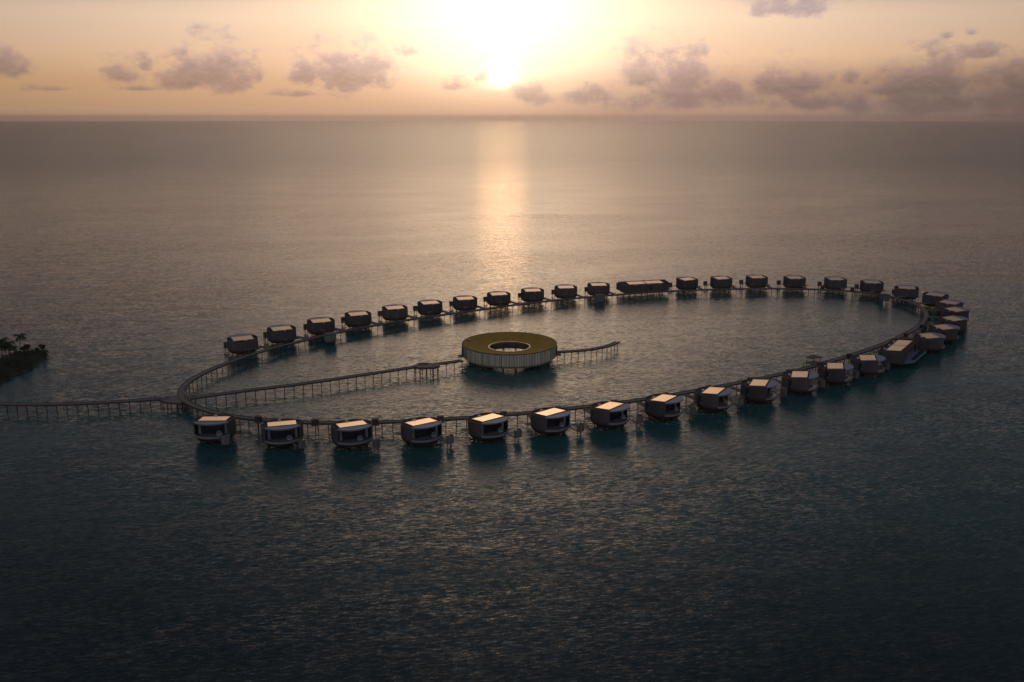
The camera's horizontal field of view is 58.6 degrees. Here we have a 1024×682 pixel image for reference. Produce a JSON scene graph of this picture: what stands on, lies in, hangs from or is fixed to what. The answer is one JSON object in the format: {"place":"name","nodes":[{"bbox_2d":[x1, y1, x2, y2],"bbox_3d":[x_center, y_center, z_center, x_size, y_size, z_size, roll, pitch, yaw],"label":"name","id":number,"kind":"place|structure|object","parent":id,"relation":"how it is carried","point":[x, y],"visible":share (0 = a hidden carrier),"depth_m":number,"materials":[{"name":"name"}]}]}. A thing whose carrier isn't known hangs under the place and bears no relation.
{"place":"outdoors","nodes":[
{"label":"outdoors","id":0,"kind":"place"},
{"bbox_2d":[0,351,47,382],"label":"island ground","id":1,"kind":"structure","parent":0,"point":[13,373],"depth_m":429.37,"materials":[{"name":"beige sand"}]},
{"bbox_2d":[0,337,8,357],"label":"palm tree","id":2,"kind":"object","parent":1,"relation":"on","point":[3,341],"visible":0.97,"depth_m":441.66,"materials":[{"name":"green plant"}]},
{"bbox_2d":[0,344,12,354],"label":"palm tree","id":3,"kind":"object","parent":1,"relation":"on","point":[8,347],"visible":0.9,"depth_m":442.36,"materials":[{"name":"green plant"}]},
{"bbox_2d":[4,341,14,353],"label":"palm tree","id":4,"kind":"object","parent":1,"relation":"on","point":[10,343],"visible":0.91,"depth_m":445.36,"materials":[{"name":"green plant"}]},
{"bbox_2d":[13,333,27,353],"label":"palm tree","id":5,"kind":"object","parent":1,"relation":"on","point":[21,336],"visible":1,"depth_m":446.27,"materials":[{"name":"green plant"}]},
{"bbox_2d":[0,349,50,380],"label":"undergrowth","id":6,"kind":"object","parent":1,"relation":"on","point":[13,362],"visible":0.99,"depth_m":432.05,"materials":[{"name":"green plant"}]},
{"bbox_2d":[38,344,45,356],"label":"tree","id":7,"kind":"object","parent":1,"relation":"on","point":[42,347],"visible":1,"depth_m":445.98,"materials":[{"name":"green plant"}]},
{"bbox_2d":[0,121,1023,681],"bbox_3d":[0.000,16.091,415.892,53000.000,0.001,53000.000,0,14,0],"label":"sea","id":8,"kind":"structure","parent":0,"point":[866,529],"depth_m":368.73,"materials":[{"name":"liquid"}]},
{"bbox_2d":[0,397,171,412],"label":"entry jetty","id":9,"kind":"object","parent":8,"relation":"in","point":[77,404],"visible":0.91,"depth_m":365.12,"materials":[{"name":"grey wood"}]},
{"bbox_2d":[160,394,192,409],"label":"junction platform","id":10,"kind":"structure","parent":8,"relation":"in","point":[175,400],"depth_m":369.71,"materials":[{"name":"grey wood"}]},
{"bbox_2d":[193,414,235,443],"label":"round villa","id":11,"kind":"object","parent":8,"relation":"in","point":[207,428],"visible":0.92,"depth_m":331.26,"materials":[{"name":"grey wood"}]},
{"bbox_2d":[218,435,231,447],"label":"swim stair","id":12,"kind":"object","parent":8,"relation":"in","point":[225,441],"visible":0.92,"depth_m":324.69,"materials":[{"name":"grey metal"}]},
{"bbox_2d":[227,334,269,354],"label":"round villa","id":13,"kind":"object","parent":8,"relation":"in","point":[237,344],"visible":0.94,"depth_m":450.99,"materials":[{"name":"grey wood"}]},
{"bbox_2d":[253,415,262,430],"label":"service cabin","id":14,"kind":"object","parent":8,"relation":"in","point":[258,419],"visible":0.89,"depth_m":342.49,"materials":[{"name":"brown wood"}]},
{"bbox_2d":[263,332,267,340],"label":"swim stair","id":15,"kind":"object","parent":8,"relation":"in","point":[264,335],"visible":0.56,"depth_m":482.56,"materials":[{"name":"grey metal"}]},
{"bbox_2d":[261,418,303,448],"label":"round villa","id":16,"kind":"object","parent":8,"relation":"in","point":[275,432],"visible":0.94,"depth_m":325.63,"materials":[{"name":"white wood"}]},
{"bbox_2d":[267,324,305,344],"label":"round villa","id":17,"kind":"object","parent":8,"relation":"in","point":[277,334],"visible":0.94,"depth_m":471.90,"materials":[{"name":"grey wood"}]},
{"bbox_2d":[293,440,306,450],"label":"swim stair","id":18,"kind":"object","parent":8,"relation":"in","point":[302,444],"visible":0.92,"depth_m":321.28,"materials":[{"name":"grey metal"}]},
{"bbox_2d":[311,418,319,433],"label":"service cabin","id":19,"kind":"object","parent":8,"relation":"in","point":[315,422],"visible":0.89,"depth_m":339.10,"materials":[{"name":"brown metal"}]},
{"bbox_2d":[184,359,462,406],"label":"pavilion boardwalk","id":20,"kind":"structure","parent":8,"relation":"in","point":[284,386],"depth_m":394.20,"materials":[{"name":"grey wood"}]},
{"bbox_2d":[307,317,343,335],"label":"round villa","id":21,"kind":"object","parent":8,"relation":"in","point":[315,325],"visible":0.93,"depth_m":490.01,"materials":[{"name":"grey wood"}]},
{"bbox_2d":[322,332,336,344],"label":"lagoon hut","id":22,"kind":"object","parent":8,"relation":"in","point":[329,337],"visible":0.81,"depth_m":471.49,"materials":[{"name":"grey wood"}]},
{"bbox_2d":[328,419,372,449],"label":"round villa","id":23,"kind":"object","parent":8,"relation":"in","point":[346,433],"visible":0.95,"depth_m":324.82,"materials":[{"name":"white wood"}]},
{"bbox_2d":[345,310,378,328],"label":"round villa","id":24,"kind":"object","parent":8,"relation":"in","point":[354,317],"visible":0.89,"depth_m":506.89,"materials":[{"name":"grey wood"}]},
{"bbox_2d":[366,438,379,450],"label":"swim stair","id":25,"kind":"object","parent":8,"relation":"in","point":[375,444],"visible":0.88,"depth_m":321.88,"materials":[{"name":"grey metal"}]},
{"bbox_2d":[372,418,378,432],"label":"service cabin","id":26,"kind":"object","parent":8,"relation":"in","point":[375,423],"visible":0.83,"depth_m":339.44,"materials":[{"name":"brown metal"}]},
{"bbox_2d":[382,304,415,321],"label":"round villa","id":27,"kind":"object","parent":8,"relation":"in","point":[391,311],"visible":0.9,"depth_m":523.59,"materials":[{"name":"grey wood"}]},
{"bbox_2d":[395,417,442,446],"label":"round villa","id":28,"kind":"object","parent":8,"relation":"in","point":[417,431],"visible":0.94,"depth_m":327.03,"materials":[{"name":"white wood"}]},
{"bbox_2d":[413,363,439,374],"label":"viewing platform","id":29,"kind":"structure","parent":8,"relation":"in","point":[424,366],"depth_m":418.76,"materials":[{"name":"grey wood"}]},
{"bbox_2d":[417,299,449,314],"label":"round villa","id":30,"kind":"object","parent":8,"relation":"in","point":[434,307],"visible":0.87,"depth_m":537.56,"materials":[{"name":"grey wood"}]},
{"bbox_2d":[437,415,444,422],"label":"service cabin","id":31,"kind":"object","parent":8,"relation":"in","point":[440,416],"visible":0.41,"depth_m":342.64,"materials":[{"name":"brown metal"}]},
{"bbox_2d":[440,433,453,445],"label":"swim stair","id":32,"kind":"object","parent":8,"relation":"in","point":[450,439],"visible":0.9,"depth_m":326.03,"materials":[{"name":"grey metal"}]},
{"bbox_2d":[453,295,484,310],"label":"round villa","id":33,"kind":"object","parent":8,"relation":"in","point":[460,302],"visible":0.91,"depth_m":550.38,"materials":[{"name":"grey wood"}]},
{"bbox_2d":[461,412,508,442],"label":"round villa","id":34,"kind":"object","parent":8,"relation":"in","point":[483,426],"visible":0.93,"depth_m":331.67,"materials":[{"name":"grey wood"}]},
{"bbox_2d":[487,291,517,306],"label":"round villa","id":35,"kind":"object","parent":8,"relation":"in","point":[494,298],"visible":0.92,"depth_m":564.20,"materials":[{"name":"grey wood"}]},
{"bbox_2d":[458,332,560,370],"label":"round pavilion","id":36,"kind":"structure","parent":8,"relation":"in","point":[482,351],"depth_m":434.23,"materials":[{"name":"grass"},{"name":"timber"},{"name":"dark stained wood"}]},
{"bbox_2d":[508,428,521,440],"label":"swim stair","id":37,"kind":"object","parent":8,"relation":"in","point":[518,433],"visible":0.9,"depth_m":331.82,"materials":[{"name":"grey metal"}]},
{"bbox_2d":[521,287,550,302],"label":"round villa","id":38,"kind":"object","parent":8,"relation":"in","point":[536,294],"visible":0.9,"depth_m":575.92,"materials":[{"name":"grey wood"}]},
{"bbox_2d":[524,407,570,436],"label":"round villa","id":39,"kind":"object","parent":8,"relation":"in","point":[546,420],"visible":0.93,"depth_m":338.08,"materials":[{"name":"grey wood"}]},
{"bbox_2d":[177,288,928,431],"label":"ring boardwalk","id":40,"kind":"structure","parent":8,"relation":"in","point":[192,379],"depth_m":445.38,"materials":[{"name":"brown wood"}]},
{"bbox_2d":[554,284,583,298],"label":"round villa","id":41,"kind":"object","parent":8,"relation":"in","point":[568,290],"visible":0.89,"depth_m":586.99,"materials":[{"name":"grey wood"}]},
{"bbox_2d":[570,422,583,434],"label":"swim stair","id":42,"kind":"object","parent":8,"relation":"in","point":[580,428],"visible":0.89,"depth_m":338.19,"materials":[{"name":"grey metal"}]},
{"bbox_2d":[557,341,619,358],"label":"pavilion pier","id":43,"kind":"structure","parent":8,"relation":"in","point":[614,343],"depth_m":449.20,"materials":[{"name":"brown wood"}]},
{"bbox_2d":[587,282,614,295],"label":"round villa","id":44,"kind":"object","parent":8,"relation":"in","point":[593,288],"visible":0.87,"depth_m":595.79,"materials":[{"name":"grey wood"}]},
{"bbox_2d":[583,401,629,429],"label":"round villa","id":45,"kind":"object","parent":8,"relation":"in","point":[608,414],"visible":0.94,"depth_m":345.45,"materials":[{"name":"grey wood"}]},
{"bbox_2d":[631,414,642,425],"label":"swim stair","id":46,"kind":"object","parent":8,"relation":"in","point":[639,419],"visible":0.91,"depth_m":347.33,"materials":[{"name":"grey metal"}]},
{"bbox_2d":[616,279,668,292],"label":"double villa","id":47,"kind":"object","parent":8,"relation":"in","point":[641,286],"visible":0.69,"depth_m":603.68,"materials":[{"name":"grey wood"}]},
{"bbox_2d":[635,393,683,421],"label":"round villa","id":48,"kind":"object","parent":8,"relation":"in","point":[660,406],"visible":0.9,"depth_m":354.90,"materials":[{"name":"grey wood"}]},
{"bbox_2d":[676,277,701,291],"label":"round villa","id":49,"kind":"object","parent":8,"relation":"in","point":[689,282],"visible":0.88,"depth_m":616.12,"materials":[{"name":"grey wood"}]},
{"bbox_2d":[684,406,695,417],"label":"swim stair","id":50,"kind":"object","parent":8,"relation":"in","point":[692,410],"visible":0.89,"depth_m":357.12,"materials":[{"name":"grey metal"}]},
{"bbox_2d":[682,386,732,412],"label":"round villa","id":51,"kind":"object","parent":8,"relation":"in","point":[709,398],"visible":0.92,"depth_m":364.43,"materials":[{"name":"grey wood"}]},
{"bbox_2d":[710,276,735,288],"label":"round villa","id":52,"kind":"object","parent":8,"relation":"in","point":[723,281],"visible":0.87,"depth_m":619.76,"materials":[{"name":"grey wood"}]},
{"bbox_2d":[734,397,743,408],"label":"swim stair","id":53,"kind":"object","parent":8,"relation":"in","point":[740,401],"visible":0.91,"depth_m":368.39,"materials":[{"name":"grey metal"}]},
{"bbox_2d":[726,378,777,404],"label":"round villa","id":54,"kind":"object","parent":8,"relation":"in","point":[753,390],"visible":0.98,"depth_m":374.92,"materials":[{"name":"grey wood"}]},
{"bbox_2d":[745,274,771,287],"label":"round villa","id":55,"kind":"object","parent":8,"relation":"in","point":[758,281],"visible":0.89,"depth_m":623.94,"materials":[{"name":"grey wood"}]},
{"bbox_2d":[778,388,786,399],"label":"swim stair","id":56,"kind":"object","parent":8,"relation":"in","point":[783,393],"visible":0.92,"depth_m":380.48,"materials":[{"name":"brown wood"}]},
{"bbox_2d":[767,370,818,395],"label":"round villa","id":57,"kind":"object","parent":8,"relation":"in","point":[795,381],"visible":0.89,"depth_m":387.08,"materials":[{"name":"brown wood"}]},
{"bbox_2d":[788,380,791,387],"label":"door","id":58,"kind":"structure","parent":57,"relation":"in","point":[789,381],"depth_m":386.54,"materials":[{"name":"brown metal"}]},
{"bbox_2d":[783,275,807,287],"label":"round villa","id":59,"kind":"object","parent":8,"relation":"in","point":[794,281],"visible":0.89,"depth_m":621.59,"materials":[{"name":"brown wood"}]},
{"bbox_2d":[805,354,821,370],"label":"shade canopy","id":60,"kind":"object","parent":8,"relation":"in","point":[813,357],"visible":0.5,"depth_m":425.50,"materials":[{"name":"brown wood"}]},
{"bbox_2d":[818,379,825,389],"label":"swim stair","id":61,"kind":"object","parent":8,"relation":"in","point":[821,383],"visible":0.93,"depth_m":393.55,"materials":[{"name":"brown wood"}]},
{"bbox_2d":[817,362,853,385],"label":"round villa","id":62,"kind":"object","parent":8,"relation":"in","point":[831,373],"visible":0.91,"depth_m":399.95,"materials":[{"name":"brown wood"}]},
{"bbox_2d":[823,276,849,289],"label":"round villa","id":63,"kind":"object","parent":8,"relation":"in","point":[835,282],"visible":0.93,"depth_m":616.66,"materials":[{"name":"brown wood"}]},
{"bbox_2d":[845,353,851,359],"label":"service cabin","id":64,"kind":"object","parent":8,"relation":"in","point":[848,355],"visible":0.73,"depth_m":432.57,"materials":[{"name":"brown metal"}]},
{"bbox_2d":[853,371,858,380],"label":"swim stair","id":65,"kind":"object","parent":8,"relation":"in","point":[856,373],"visible":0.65,"depth_m":407.97,"materials":[{"name":"brown wood"}]},
{"bbox_2d":[834,354,885,376],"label":"round villa","id":66,"kind":"object","parent":8,"relation":"in","point":[865,364],"visible":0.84,"depth_m":413.57,"materials":[{"name":"brown wood"}]},
{"bbox_2d":[858,363,861,370],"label":"door","id":67,"kind":"structure","parent":66,"relation":"in","point":[859,364],"depth_m":413.28,"materials":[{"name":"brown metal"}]},
{"bbox_2d":[860,279,884,293],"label":"round villa","id":68,"kind":"object","parent":8,"relation":"in","point":[870,285],"visible":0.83,"depth_m":605.56,"materials":[{"name":"brown wood"}]},
{"bbox_2d":[879,293,890,303],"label":"lagoon hut","id":69,"kind":"object","parent":8,"relation":"in","point":[884,297],"visible":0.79,"depth_m":575.65,"materials":[{"name":"brown wood"}]},
{"bbox_2d":[870,338,927,367],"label":"double villa","id":70,"kind":"object","parent":8,"relation":"in","point":[899,352],"visible":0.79,"depth_m":436.70,"materials":[{"name":"brown wood"}]},
{"bbox_2d":[894,285,919,300],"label":"round villa","id":71,"kind":"object","parent":8,"relation":"in","point":[906,292],"visible":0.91,"depth_m":584.89,"materials":[{"name":"brown wood"}]},
{"bbox_2d":[913,332,945,352],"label":"round villa","id":72,"kind":"object","parent":8,"relation":"in","point":[933,340],"visible":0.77,"depth_m":454.61,"materials":[{"name":"brown wood"}]},
{"bbox_2d":[917,292,948,306],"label":"round villa","id":73,"kind":"object","parent":8,"relation":"in","point":[930,298],"visible":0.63,"depth_m":562.89,"materials":[{"name":"brown wood"}]},
{"bbox_2d":[912,324,959,343],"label":"round villa","id":74,"kind":"object","parent":8,"relation":"in","point":[949,332],"visible":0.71,"depth_m":474.01,"materials":[{"name":"brown wood"}]},
{"bbox_2d":[926,299,963,313],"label":"round villa","id":75,"kind":"object","parent":8,"relation":"in","point":[942,303],"visible":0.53,"depth_m":540.92,"materials":[{"name":"brown wood"}]},
{"bbox_2d":[924,315,968,333],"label":"round villa","id":76,"kind":"object","parent":8,"relation":"in","point":[960,322],"visible":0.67,"depth_m":494.94,"materials":[{"name":"brown wood"}]},
{"bbox_2d":[929,306,969,318],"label":"round villa","id":77,"kind":"object","parent":8,"relation":"in","point":[957,311],"visible":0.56,"depth_m":519.91,"materials":[{"name":"brown wood"}]},
{"bbox_2d":[0,0,1023,120],"label":"sky","id":78,"kind":"structure","parent":0,"point":[61,60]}
]}

